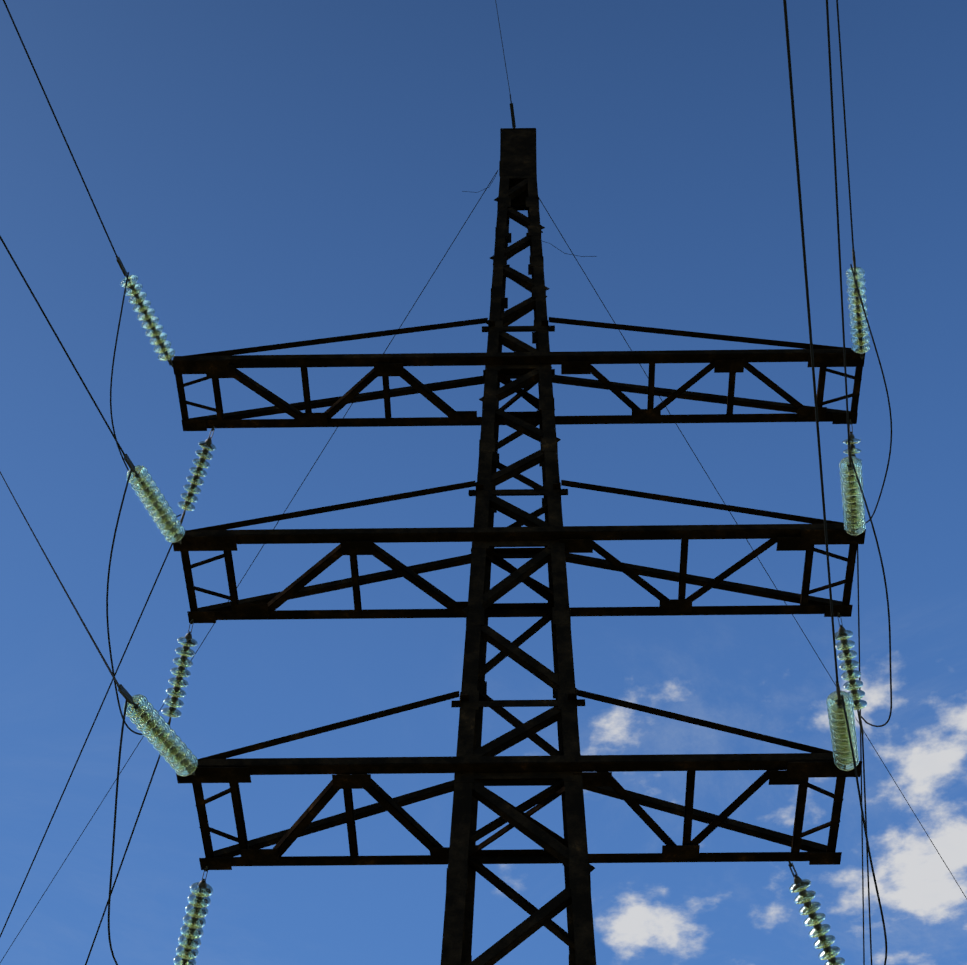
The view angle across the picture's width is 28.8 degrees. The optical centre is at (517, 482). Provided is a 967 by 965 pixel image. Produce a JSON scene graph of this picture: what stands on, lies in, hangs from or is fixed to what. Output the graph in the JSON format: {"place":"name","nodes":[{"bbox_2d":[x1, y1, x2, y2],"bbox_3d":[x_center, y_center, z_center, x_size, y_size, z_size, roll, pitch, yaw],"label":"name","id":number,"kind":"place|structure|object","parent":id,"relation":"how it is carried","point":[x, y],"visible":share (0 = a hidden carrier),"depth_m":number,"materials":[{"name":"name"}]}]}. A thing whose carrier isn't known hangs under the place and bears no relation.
{"place":"outdoors","nodes":[
{"label":"outdoors","id":0,"kind":"place"},
{"bbox_2d":[0,0,966,964],"label":"sky","id":1,"kind":"structure","parent":0,"point":[266,172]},
{"label":"field","id":2,"kind":"structure","parent":0,"visible":0},
{"bbox_2d":[172,128,865,964],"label":"lattice tower","id":3,"kind":"structure","parent":2,"relation":"on","point":[568,772],"depth_m":23.63,"materials":[{"name":"metal"}]},
{"bbox_2d":[116,256,174,366],"bbox_3d":[-5.173,-2.364,26.177,0.270,0.323,1.969,-12,-52,10],"label":"insulator string","id":4,"kind":"object","parent":3,"relation":"attached to","point":[154,330],"visible":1,"depth_m":26.19,"materials":[{"name":"green glass"}]},
{"bbox_2d":[123,454,184,543],"bbox_3d":[-4.409,0.202,22.818,0.270,0.651,1.895,-9,-52,7],"label":"insulator string","id":5,"kind":"object","parent":3,"relation":"attached to","point":[149,494],"visible":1,"depth_m":22.77,"materials":[{"name":"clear glass"}]},
{"bbox_2d":[117,684,197,775],"bbox_3d":[-3.752,2.585,19.657,0.270,0.586,1.915,-12,-52,10],"label":"insulator string","id":6,"kind":"object","parent":3,"relation":"attached to","point":[154,728],"visible":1,"depth_m":19.59,"materials":[{"name":"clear glass"}]},
{"bbox_2d":[161,619,197,724],"bbox_3d":[-4.433,2.602,24.638,0.270,0.708,1.653,12,-52,-10],"label":"insulator string","id":7,"kind":"object","parent":3,"relation":"attached to","point":[180,672],"visible":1,"depth_m":24.56,"materials":[{"name":"green glass"}]},
{"bbox_2d":[173,866,212,964],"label":"insulator string","id":8,"kind":"object","parent":3,"relation":"attached to","point":[194,922],"visible":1,"depth_m":21.57,"materials":[{"name":"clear glass"}]},
{"bbox_2d":[178,426,215,524],"bbox_3d":[-4.744,-0.053,27.781,0.270,0.544,1.719,17,-53,-13],"label":"insulator string","id":9,"kind":"object","parent":3,"relation":"hanging from","point":[198,471],"visible":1,"depth_m":27.69,"materials":[{"name":"green glass"}]},
{"bbox_2d":[0,0,966,964],"bbox_3d":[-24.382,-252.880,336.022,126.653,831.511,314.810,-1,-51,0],"label":"power lines","id":10,"kind":"object","parent":3,"relation":"attached to","point":[864,820],"visible":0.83,"depth_m":22.16,"materials":[{"name":"black metal"}]},
{"bbox_2d":[788,860,844,964],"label":"insulator string","id":11,"kind":"object","parent":3,"relation":"attached to","point":[814,919],"visible":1,"depth_m":21.34,"materials":[{"name":"green glass"}]},
{"bbox_2d":[826,681,858,770],"bbox_3d":[3.380,2.528,19.565,0.270,0.640,1.898,-9,-52,7],"label":"insulator string","id":12,"kind":"object","parent":3,"relation":"attached to","point":[842,752],"visible":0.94,"depth_m":19.42,"materials":[{"name":"green glass"}]},
{"bbox_2d":[835,612,866,733],"bbox_3d":[4.361,2.504,24.608,0.270,0.641,1.680,-11,-52,9],"label":"insulator string","id":13,"kind":"object","parent":3,"relation":"attached to","point":[850,675],"visible":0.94,"depth_m":24.52,"materials":[{"name":"green glass"}]},
{"bbox_2d":[839,444,865,536],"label":"insulator string","id":14,"kind":"object","parent":3,"relation":"attached to","point":[853,506],"visible":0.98,"depth_m":22.69,"materials":[{"name":"green glass"}]},
{"bbox_2d":[842,420,864,509],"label":"insulator string","id":15,"kind":"object","parent":3,"relation":"attached to","point":[853,441],"visible":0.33,"depth_m":27.39,"materials":[{"name":"green glass"}]},
{"bbox_2d":[845,248,870,358],"bbox_3d":[4.714,-2.463,26.058,0.270,0.369,1.966,-8,-52,7],"label":"insulator string","id":16,"kind":"object","parent":3,"relation":"attached to","point":[860,337],"visible":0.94,"depth_m":26.07,"materials":[{"name":"green glass"}]}
]}

